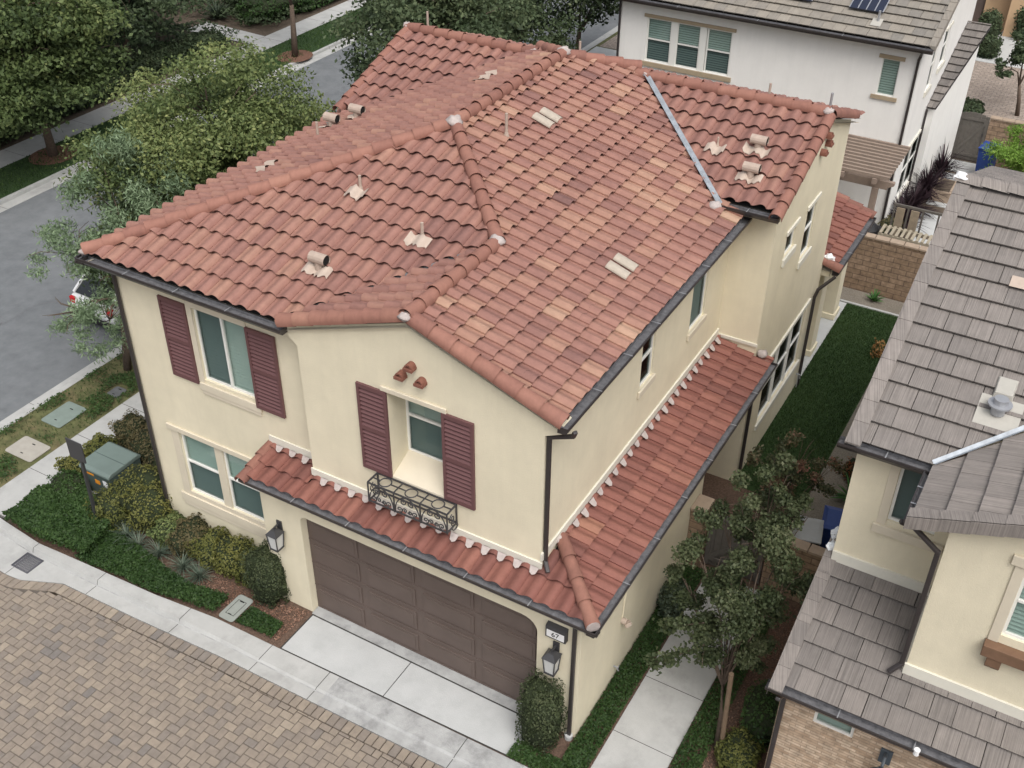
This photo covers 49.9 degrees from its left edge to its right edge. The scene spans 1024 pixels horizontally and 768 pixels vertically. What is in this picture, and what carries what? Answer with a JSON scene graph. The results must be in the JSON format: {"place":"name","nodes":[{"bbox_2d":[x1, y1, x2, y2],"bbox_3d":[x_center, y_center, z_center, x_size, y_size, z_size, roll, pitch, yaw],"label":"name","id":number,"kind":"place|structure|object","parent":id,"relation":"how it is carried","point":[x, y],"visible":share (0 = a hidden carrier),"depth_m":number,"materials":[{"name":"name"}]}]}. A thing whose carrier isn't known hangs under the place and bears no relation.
{"place":"outdoors","nodes":[
{"label":"outdoors","id":0,"kind":"place"},
{"bbox_2d":[0,392,144,518],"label":"pavement","id":1,"kind":"structure","parent":0,"point":[17,489],"depth_m":25.93,"materials":[{"name":"concrete"}]},
{"bbox_2d":[0,0,371,167],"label":"pavement","id":2,"kind":"structure","parent":0,"point":[17,151],"depth_m":43.11,"materials":[{"name":"concrete"}]},
{"bbox_2d":[0,443,433,767],"bbox_3d":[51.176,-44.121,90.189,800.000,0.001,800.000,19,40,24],"label":"ground","id":3,"kind":"structure","parent":0,"point":[10,523],"depth_m":20.84,"materials":[{"name":"concrete"}]},
{"bbox_2d":[0,0,347,150],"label":"garden","id":4,"kind":"object","parent":3,"relation":"on","point":[259,28],"depth_m":51.62,"materials":[{"name":"plant"}]},
{"bbox_2d":[32,72,136,119],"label":"hedge","id":5,"kind":"object","parent":4,"relation":"on","point":[69,109],"visible":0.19,"depth_m":43.26,"materials":[{"name":"green plant"}]},
{"bbox_2d":[4,15,239,137],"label":"garden planting","id":6,"kind":"object","parent":4,"relation":"on","point":[188,28],"visible":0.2,"depth_m":48.14,"materials":[{"name":"green plant"}]},
{"bbox_2d":[65,0,199,61],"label":"garden tree","id":7,"kind":"object","parent":4,"relation":"on","point":[142,6],"visible":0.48,"depth_m":44.56,"materials":[{"name":"green plant"}]},
{"bbox_2d":[124,41,185,76],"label":"hedge","id":8,"kind":"object","parent":4,"relation":"on","point":[153,57],"visible":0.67,"depth_m":46.29,"materials":[{"name":"green plant"}]},
{"bbox_2d":[171,28,225,56],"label":"hedge","id":9,"kind":"object","parent":4,"relation":"on","point":[207,35],"visible":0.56,"depth_m":48.34,"materials":[{"name":"green plant"}]},
{"bbox_2d":[176,0,326,25],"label":"garden planting","id":10,"kind":"object","parent":4,"relation":"on","point":[226,10],"visible":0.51,"depth_m":52.00,"materials":[{"name":"green plant"}]},
{"bbox_2d":[228,0,317,26],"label":"hedge","id":11,"kind":"object","parent":4,"relation":"on","point":[255,8],"visible":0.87,"depth_m":51.71,"materials":[{"name":"green plant"}]},
{"bbox_2d":[0,8,367,198],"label":"verge","id":12,"kind":"structure","parent":3,"relation":"on","point":[18,172],"depth_m":41.02,"materials":[{"name":"green plant"}]},
{"bbox_2d":[29,145,76,164],"bbox_3d":[-16.626,-8.307,39.872,1.600,0.001,1.800,19,40,24],"label":"mulch ring","id":13,"kind":"object","parent":12,"relation":"on","point":[44,158],"visible":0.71,"depth_m":39.70,"materials":[{"name":"brown soil"}]},
{"bbox_2d":[0,0,140,156],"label":"street tree","id":14,"kind":"object","parent":12,"relation":"on","point":[37,86],"visible":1,"depth_m":36.68,"materials":[{"name":"green plant"}]},
{"bbox_2d":[0,27,380,212],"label":"kerb","id":15,"kind":"structure","parent":3,"relation":"on","point":[25,193],"depth_m":38.50,"materials":[{"name":"concrete"}]},
{"bbox_2d":[0,571,442,767],"bbox_3d":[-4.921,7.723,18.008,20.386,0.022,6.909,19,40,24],"label":"paver alley","id":16,"kind":"structure","parent":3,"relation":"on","point":[212,660],"depth_m":20.40,"materials":[{"name":"beige brick"}]},
{"bbox_2d":[0,518,527,767],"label":"kerb and gutter","id":17,"kind":"structure","parent":3,"relation":"on","point":[413,732],"depth_m":21.31,"materials":[{"name":"concrete"}]},
{"bbox_2d":[0,26,617,430],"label":"kerb","id":18,"kind":"structure","parent":3,"relation":"on","point":[60,388],"depth_m":28.65,"materials":[{"name":"concrete"}]},
{"bbox_2d":[0,31,617,487],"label":"verge","id":19,"kind":"structure","parent":3,"relation":"on","point":[40,425],"depth_m":27.32,"materials":[{"name":"green plant"}]},
{"bbox_2d":[5,436,50,461],"bbox_3d":[-11.597,1.554,26.347,0.900,0.028,0.650,19,40,24],"label":"utility lid","id":20,"kind":"object","parent":19,"relation":"on","point":[27,448],"visible":1,"depth_m":26.32,"materials":[{"name":"beige concrete"}]},
{"bbox_2d":[41,401,85,427],"bbox_3d":[-11.179,0.762,27.443,0.670,0.028,0.910,19,40,24],"label":"utility lid","id":21,"kind":"object","parent":19,"relation":"on","point":[64,414],"visible":1,"depth_m":27.42,"materials":[{"name":"green plastic"}]},
{"bbox_2d":[0,350,137,479],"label":"verge clumps","id":22,"kind":"object","parent":19,"relation":"on","point":[92,400],"visible":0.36,"depth_m":27.82,"materials":[{"name":"green plant"}]},
{"bbox_2d":[23,125,194,371],"bbox_3d":[-9.933,-3.252,27.464,3.847,6.637,4.569,27,44,32],"label":"olive tree","id":23,"kind":"object","parent":19,"relation":"on","point":[113,221],"visible":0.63,"depth_m":26.51,"materials":[{"name":"green plant"}]},
{"bbox_2d":[53,35,338,290],"bbox_3d":[-7.953,-5.265,29.489,6.498,7.545,7.966,6,36,7],"label":"street tree","id":24,"kind":"object","parent":19,"relation":"on","point":[246,123],"visible":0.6,"depth_m":27.66,"materials":[{"name":"green plant"}]},
{"bbox_2d":[322,0,540,86],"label":"street tree","id":25,"kind":"object","parent":19,"relation":"on","point":[386,17],"visible":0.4,"depth_m":34.22,"materials":[{"name":"green plant"}]},
{"bbox_2d":[438,0,604,49],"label":"street tree","id":26,"kind":"object","parent":19,"relation":"on","point":[540,19],"visible":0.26,"depth_m":39.73,"materials":[{"name":"green plant"}]},
{"bbox_2d":[545,0,619,49],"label":"street tree","id":27,"kind":"object","parent":19,"relation":"on","point":[614,6],"visible":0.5,"depth_m":44.14,"materials":[{"name":"green plant"}]},
{"bbox_2d":[74,11,876,740],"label":"house","id":28,"kind":"structure","parent":3,"relation":"on","point":[476,357],"depth_m":20.05,"materials":[{"name":"red tile"}]},
{"bbox_2d":[166,422,266,539],"bbox_3d":[-5.802,2.009,22.443,2.700,2.160,0.225,19,40,24],"label":"window frame","id":29,"kind":"structure","parent":28,"relation":"in","point":[205,457],"depth_m":22.66,"materials":[{"name":"white plastic"}]},
{"bbox_2d":[184,300,262,415],"bbox_3d":[-5.248,-0.497,20.241,1.510,2.070,0.225,19,40,24],"label":"window","id":30,"kind":"structure","parent":28,"relation":"in","point":[222,340],"depth_m":20.32,"materials":[{"name":"white plastic"}]},
{"bbox_2d":[224,452,263,520],"bbox_3d":[-5.289,2.029,22.157,1.010,1.610,0.133,19,40,24],"label":"window","id":31,"kind":"structure","parent":28,"relation":"in","point":[247,499],"depth_m":22.32,"materials":[{"name":"white plastic"}]},
{"bbox_2d":[380,385,446,497],"bbox_3d":[-1.447,0.856,18.448,1.280,1.980,0.660,19,40,24],"label":"window","id":32,"kind":"structure","parent":28,"relation":"in","point":[421,467],"depth_m":18.82,"materials":[{"name":"white plastic"}]},
{"bbox_2d":[307,519,536,700],"bbox_3d":[-1.711,4.228,20.575,5.110,2.620,0.070,19,40,24],"label":"garage door","id":33,"kind":"structure","parent":28,"relation":"in","point":[492,644],"depth_m":20.55,"materials":[{"name":"brown wood"}]},
{"bbox_2d":[637,334,655,398],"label":"window","id":34,"kind":"structure","parent":28,"relation":"in","point":[647,348],"depth_m":20.11,"materials":[{"name":"white plastic"}]},
{"bbox_2d":[686,273,706,341],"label":"window","id":35,"kind":"structure","parent":28,"relation":"in","point":[698,293],"depth_m":21.87,"materials":[{"name":"white plastic"}]},
{"bbox_2d":[771,328,792,395],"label":"window","id":36,"kind":"structure","parent":28,"relation":"in","point":[784,348],"depth_m":26.52,"materials":[{"name":"glass"}]},
{"bbox_2d":[754,298,810,430],"bbox_3d":[6.436,-0.511,26.285,0.140,1.960,3.200,19,40,24],"label":"window","id":37,"kind":"structure","parent":28,"relation":"in","point":[767,389],"depth_m":26.06,"materials":[{"name":"white plastic"}]},
{"bbox_2d":[797,191,821,269],"bbox_3d":[6.544,-3.407,24.361,0.140,1.530,0.900,19,40,24],"label":"window","id":38,"kind":"structure","parent":28,"relation":"in","point":[810,209],"depth_m":24.49,"materials":[{"name":"white plastic"}]},
{"bbox_2d":[701,603,800,767],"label":"garden bed","id":39,"kind":"object","parent":3,"relation":"on","point":[706,763],"depth_m":21.01,"materials":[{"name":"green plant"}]},
{"bbox_2d":[643,451,814,750],"bbox_3d":[3.576,3.702,18.845,2.916,5.703,2.068,-10,37,-14],"label":"young tree","id":40,"kind":"object","parent":39,"relation":"on","point":[771,533],"visible":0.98,"depth_m":18.30,"materials":[{"name":"green plant"}]},
{"bbox_2d":[714,725,765,767],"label":"garden shrub","id":41,"kind":"object","parent":39,"relation":"on","point":[738,748],"visible":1,"depth_m":19.09,"materials":[{"name":"green plant"}]},
{"bbox_2d":[739,678,779,752],"bbox_3d":[4.551,5.962,19.810,0.912,0.843,1.593,19,40,24],"label":"garden shrub","id":42,"kind":"object","parent":39,"relation":"on","point":[759,712],"visible":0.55,"depth_m":19.51,"materials":[{"name":"green plant"}]},
{"bbox_2d":[616,0,990,225],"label":"house","id":43,"kind":"structure","parent":3,"relation":"on","point":[898,72],"depth_m":34.18,"materials":[{"name":"white paint"}]},
{"bbox_2d":[642,13,736,82],"bbox_3d":[5.693,-10.903,35.557,3.160,1.700,0.225,19,40,24],"label":"window","id":44,"kind":"structure","parent":43,"relation":"in","point":[661,42],"depth_m":35.86,"materials":[{"name":"white plastic"}]},
{"bbox_2d":[674,23,707,70],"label":"window","id":45,"kind":"structure","parent":43,"relation":"in","point":[691,39],"depth_m":35.53,"materials":[{"name":"white plastic"}]},
{"bbox_2d":[704,28,732,75],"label":"window","id":46,"kind":"structure","parent":43,"relation":"in","point":[719,42],"depth_m":35.16,"materials":[{"name":"white plastic"}]},
{"bbox_2d":[870,53,905,101],"bbox_3d":[11.244,-9.169,32.851,0.780,1.350,0.225,19,40,24],"label":"window","id":47,"kind":"structure","parent":43,"relation":"in","point":[890,67],"depth_m":32.92,"materials":[{"name":"white plastic"}]},
{"bbox_2d":[601,34,1023,122],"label":"alley","id":48,"kind":"structure","parent":3,"relation":"on","point":[997,95],"depth_m":45.70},
{"bbox_2d":[975,56,1023,68],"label":"alley kerb","id":49,"kind":"structure","parent":48,"relation":"on","point":[987,60],"depth_m":48.44,"materials":[{"name":"concrete"}]},
{"bbox_2d":[977,33,1003,58],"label":"hedge","id":50,"kind":"object","parent":49,"relation":"on","point":[989,46],"visible":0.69,"depth_m":48.36,"materials":[{"name":"green plant"}]},
{"bbox_2d":[993,5,1023,115],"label":"garden tree","id":51,"kind":"object","parent":48,"relation":"on","point":[1016,56],"visible":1,"depth_m":41.59,"materials":[{"name":"green plant"}]},
{"bbox_2d":[764,166,1023,767],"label":"house","id":52,"kind":"structure","parent":3,"relation":"on","point":[904,647],"depth_m":16.30,"materials":[{"name":"grey tile"}]},
{"bbox_2d":[813,712,854,737],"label":"window","id":53,"kind":"structure","parent":52,"relation":"in","point":[835,725],"depth_m":17.01,"materials":[{"name":"glass"}]},
{"bbox_2d":[871,465,943,554],"bbox_3d":[6.006,1.775,16.298,1.060,1.480,0.150,19,40,24],"label":"window","id":54,"kind":"structure","parent":52,"relation":"in","point":[908,481],"depth_m":16.51,"materials":[{"name":"white plastic"}]},
{"bbox_2d":[980,554,1023,670],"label":"window","id":55,"kind":"structure","parent":52,"relation":"in","point":[1009,619],"depth_m":15.02,"materials":[{"name":"white plastic"}]},
{"bbox_2d":[894,122,988,239],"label":"yard","id":56,"kind":"structure","parent":3,"relation":"on","point":[941,209],"depth_m":37.20,"materials":[{"name":"soil"}]},
{"bbox_2d":[839,134,910,209],"bbox_3d":[10.081,-5.823,34.153,3.520,3.070,2.580,19,40,24],"label":"pergola","id":57,"kind":"object","parent":56,"relation":"on","point":[874,164],"visible":0.44,"depth_m":32.70,"materials":[{"name":"beige wood"}]},
{"bbox_2d":[878,202,942,246],"bbox_3d":[11.648,-4.090,32.620,1.500,2.090,1.040,19,40,24],"label":"slatted fence","id":58,"kind":"object","parent":56,"relation":"on","point":[909,231],"visible":0.75,"depth_m":32.40,"materials":[{"name":"beige wood"}]},
{"bbox_2d":[898,175,944,220],"bbox_3d":[13.328,-6.116,36.243,2.113,1.444,2.112,-6,37,-9],"label":"cordyline","id":59,"kind":"object","parent":56,"relation":"on","point":[918,197],"visible":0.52,"depth_m":36.23,"materials":[{"name":"purple plant"}]},
{"bbox_2d":[908,154,955,205],"bbox_3d":[14.070,-6.930,37.091,2.130,1.557,2.323,19,40,24],"label":"cordyline","id":60,"kind":"object","parent":56,"relation":"on","point":[932,183],"visible":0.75,"depth_m":37.07,"materials":[{"name":"purple plant"}]},
{"bbox_2d":[932,144,968,182],"bbox_3d":[14.908,-7.682,38.218,2.194,1.676,2.197,19,40,24],"label":"cordyline","id":61,"kind":"object","parent":56,"relation":"on","point":[947,164],"visible":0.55,"depth_m":38.16,"materials":[{"name":"purple plant"}]},
{"bbox_2d":[972,0,1023,36],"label":"house","id":62,"kind":"structure","parent":3,"relation":"on","point":[1007,9],"depth_m":51.34,"materials":[{"name":"beige paint"}]},
{"bbox_2d":[0,0,618,420],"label":"street","id":63,"kind":"structure","parent":0,"point":[36,362],"depth_m":32.69,"materials":[{"name":"grey asphalt"}]},
{"bbox_2d":[69,274,119,330],"bbox_3d":[-10.503,-3.221,31.878,1.744,1.525,4.510,19,40,24],"label":"parked car","id":64,"kind":"object","parent":63,"relation":"on","point":[79,290],"visible":0.19,"depth_m":30.45,"materials":[{"name":"white paint"}]},
{"bbox_2d":[282,616,523,753],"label":"driveway","id":65,"kind":"structure","parent":0,"point":[357,660],"depth_m":20.81,"materials":[{"name":"concrete"}]},
{"bbox_2d":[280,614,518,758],"bbox_3d":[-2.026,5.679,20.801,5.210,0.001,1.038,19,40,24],"label":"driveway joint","id":66,"kind":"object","parent":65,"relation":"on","point":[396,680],"visible":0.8,"depth_m":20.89,"materials":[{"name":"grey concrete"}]},
{"bbox_2d":[11,286,966,767],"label":"yard soil","id":67,"kind":"structure","parent":0,"point":[715,488],"depth_m":22.44,"materials":[{"name":"brown soil"}]},
{"bbox_2d":[1,483,111,555],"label":"ground cover","id":68,"kind":"object","parent":67,"relation":"on","point":[42,511],"visible":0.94,"depth_m":23.84,"materials":[{"name":"green plant"}]},
{"bbox_2d":[46,467,92,497],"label":"garden shrub","id":69,"kind":"object","parent":67,"relation":"on","point":[69,481],"visible":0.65,"depth_m":24.52,"materials":[{"name":"green plant"}]},
{"bbox_2d":[65,437,95,515],"bbox_3d":[-8.923,2.305,23.328,0.186,2.601,0.837,-27,44,-33],"label":"street sign","id":70,"kind":"object","parent":67,"relation":"on","point":[75,449],"visible":0.94,"depth_m":22.92,"materials":[{"name":"metal"}]},
{"bbox_2d":[83,478,132,530],"bbox_3d":[-8.642,2.631,24.113,1.171,0.965,1.310,19,40,24],"label":"garden shrub","id":71,"kind":"object","parent":67,"relation":"on","point":[105,506],"visible":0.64,"depth_m":23.81,"materials":[{"name":"green plant"}]},
{"bbox_2d":[79,442,141,493],"bbox_3d":[-9.103,2.022,25.099,1.060,0.873,1.080,19,40,24],"label":"transformer box","id":72,"kind":"object","parent":67,"relation":"on","point":[108,461],"visible":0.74,"depth_m":24.77,"materials":[{"name":"metal"}]},
{"bbox_2d":[107,408,146,449],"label":"garden shrub","id":73,"kind":"object","parent":67,"relation":"on","point":[125,428],"visible":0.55,"depth_m":25.87,"materials":[{"name":"green plant"}]},
{"bbox_2d":[110,463,161,519],"bbox_3d":[-8.149,2.385,24.293,1.360,1.175,1.287,19,40,24],"label":"garden shrub","id":74,"kind":"object","parent":67,"relation":"on","point":[132,477],"visible":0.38,"depth_m":24.06,"materials":[{"name":"green plant"}]},
{"bbox_2d":[125,424,152,466],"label":"garden shrub","id":75,"kind":"object","parent":67,"relation":"on","point":[140,443],"visible":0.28,"depth_m":25.36,"materials":[{"name":"green plant"}]},
{"bbox_2d":[111,480,173,534],"bbox_3d":[-7.884,2.677,23.886,1.322,1.204,1.182,19,40,24],"label":"garden shrub","id":76,"kind":"object","parent":67,"relation":"on","point":[145,506],"visible":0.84,"depth_m":23.58,"materials":[{"name":"green plant"}]},
{"bbox_2d":[74,528,229,611],"bbox_3d":[-7.449,3.898,22.899,3.666,0.235,1.064,19,40,24],"label":"ground cover","id":77,"kind":"object","parent":67,"relation":"on","point":[155,577],"visible":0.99,"depth_m":22.88,"materials":[{"name":"green plant"}]},
{"bbox_2d":[145,510,185,549],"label":"garden shrub","id":78,"kind":"object","parent":67,"relation":"on","point":[161,529],"visible":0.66,"depth_m":23.38,"materials":[{"name":"green plant"}]},
{"bbox_2d":[164,512,210,559],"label":"garden shrub","id":79,"kind":"object","parent":67,"relation":"on","point":[189,527],"visible":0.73,"depth_m":23.15,"materials":[{"name":"green plant"}]},
{"bbox_2d":[183,526,229,570],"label":"garden shrub","id":80,"kind":"object","parent":67,"relation":"on","point":[201,551],"visible":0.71,"depth_m":22.93,"materials":[{"name":"green plant"}]},
{"bbox_2d":[211,529,254,578],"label":"garden shrub","id":81,"kind":"object","parent":67,"relation":"on","point":[227,548],"visible":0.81,"depth_m":22.69,"materials":[{"name":"green plant"}]},
{"bbox_2d":[219,595,252,621],"bbox_3d":[-5.587,4.539,22.274,0.380,0.028,0.680,19,40,24],"label":"utility lid","id":82,"kind":"object","parent":67,"relation":"on","point":[236,608],"visible":1,"depth_m":22.25,"materials":[{"name":"grey concrete"}]},
{"bbox_2d":[194,573,309,639],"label":"bark chips","id":83,"kind":"object","parent":67,"relation":"on","point":[277,608],"visible":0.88,"depth_m":22.32,"materials":[{"name":"brown wood"}]},
{"bbox_2d":[235,606,283,637],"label":"ground cover","id":84,"kind":"object","parent":67,"relation":"on","point":[256,615],"visible":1,"depth_m":21.89,"materials":[{"name":"green plant"}]},
{"bbox_2d":[239,539,290,609],"bbox_3d":[-4.922,3.816,22.201,1.025,1.369,0.900,19,40,24],"label":"clipped shrub","id":85,"kind":"object","parent":67,"relation":"on","point":[264,571],"visible":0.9,"depth_m":21.90,"materials":[{"name":"green plant"}]},
{"bbox_2d":[312,606,521,713],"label":"driveway sill","id":86,"kind":"structure","parent":67,"relation":"on","point":[432,666],"depth_m":21.27,"materials":[{"name":"concrete"}]},
{"bbox_2d":[506,738,574,767],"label":"ground cover","id":87,"kind":"object","parent":67,"relation":"on","point":[516,755],"visible":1,"depth_m":19.44,"materials":[{"name":"green plant"}]},
{"bbox_2d":[514,667,567,753],"bbox_3d":[0.505,5.785,19.381,0.865,1.550,0.727,19,40,24],"label":"clipped shrub","id":88,"kind":"object","parent":67,"relation":"on","point":[541,710],"visible":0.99,"depth_m":19.13,"materials":[{"name":"green plant"}]},
{"bbox_2d":[562,564,703,767],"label":"ground cover","id":89,"kind":"object","parent":67,"relation":"on","point":[588,752],"visible":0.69,"depth_m":20.56,"materials":[{"name":"green plant"}]},
{"bbox_2d":[656,575,688,621],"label":"garden shrub","id":90,"kind":"object","parent":67,"relation":"on","point":[665,602],"visible":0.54,"depth_m":21.89,"materials":[{"name":"green plant"}]},
{"bbox_2d":[683,494,714,569],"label":"gate pier","id":91,"kind":"structure","parent":67,"relation":"on","point":[704,501],"depth_m":22.56,"materials":[{"name":"beige paint"}]},
{"bbox_2d":[670,601,777,767],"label":"ground cover","id":92,"kind":"object","parent":67,"relation":"on","point":[715,703],"visible":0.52,"depth_m":19.93,"materials":[{"name":"green plant"}]},
{"bbox_2d":[760,537,825,604],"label":"garden wall","id":93,"kind":"structure","parent":67,"relation":"on","point":[809,554],"depth_m":21.88,"materials":[{"name":"brown brick"}]},
{"bbox_2d":[704,514,763,583],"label":"gate","id":94,"kind":"structure","parent":93,"relation":"attached to","point":[717,547],"depth_m":22.86,"materials":[{"name":"metal"}]},
{"bbox_2d":[744,428,847,526],"bbox_3d":[5.677,2.410,22.522,2.018,3.475,1.351,-3,36,-5],"label":"crape myrtle","id":95,"kind":"object","parent":67,"relation":"on","point":[794,476],"visible":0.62,"depth_m":21.83,"materials":[{"name":"green plant"}]},
{"bbox_2d":[840,287,903,314],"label":"gravel","id":96,"kind":"structure","parent":67,"relation":"on","point":[862,298],"depth_m":32.06,"materials":[{"name":"beige gravel"}]},
{"bbox_2d":[843,232,927,301],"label":"garden wall","id":97,"kind":"structure","parent":67,"relation":"on","point":[887,267],"depth_m":31.81,"materials":[{"name":"brown brick"}]},
{"bbox_2d":[980,123,1023,171],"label":"bright bush","id":98,"kind":"object","parent":67,"relation":"on","point":[1012,156],"visible":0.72,"depth_m":36.66,"materials":[{"name":"green plant"}]},
{"bbox_2d":[985,115,1023,168],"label":"garden wall","id":99,"kind":"structure","parent":67,"relation":"on","point":[998,126],"depth_m":38.78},
{"bbox_2d":[951,112,990,161],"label":"gate","id":100,"kind":"structure","parent":99,"relation":"attached to","point":[982,121],"depth_m":39.42,"materials":[{"name":"wood"}]},
{"bbox_2d":[591,583,755,767],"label":"side path","id":101,"kind":"structure","parent":0,"point":[652,726],"depth_m":20.29,"materials":[{"name":"concrete"}]},
{"bbox_2d":[734,303,897,499],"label":"lawn","id":102,"kind":"structure","parent":0,"point":[752,488],"depth_m":28.32,"materials":[{"name":"green plant"}]},
{"bbox_2d":[801,301,846,375],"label":"patio","id":103,"kind":"structure","parent":0,"point":[825,326],"depth_m":30.76,"materials":[{"name":"concrete"}]},
{"bbox_2d":[791,385,868,530],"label":"side yard gravel","id":104,"kind":"structure","parent":0,"point":[820,501],"depth_m":25.54,"materials":[{"name":"grey gravel"}]},
{"bbox_2d":[792,515,823,545],"bbox_3d":[6.163,3.369,23.195,0.620,1.027,0.780,11,37,14],"label":"wheelie bin","id":105,"kind":"object","parent":104,"relation":"on","point":[811,532],"visible":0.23,"depth_m":22.79,"materials":[{"name":"grey plastic"}]},
{"bbox_2d":[819,505,842,547],"bbox_3d":[6.863,3.203,23.431,0.620,1.027,0.780,12,38,16],"label":"wheelie bin","id":106,"kind":"object","parent":104,"relation":"on","point":[831,517],"visible":0.29,"depth_m":23.14,"materials":[{"name":"blue plastic"}]},
{"bbox_2d":[978,7,1004,37],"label":"hedge","id":107,"kind":"object","parent":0,"point":[993,18],"visible":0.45,"depth_m":48.70,"materials":[{"name":"green plant"}]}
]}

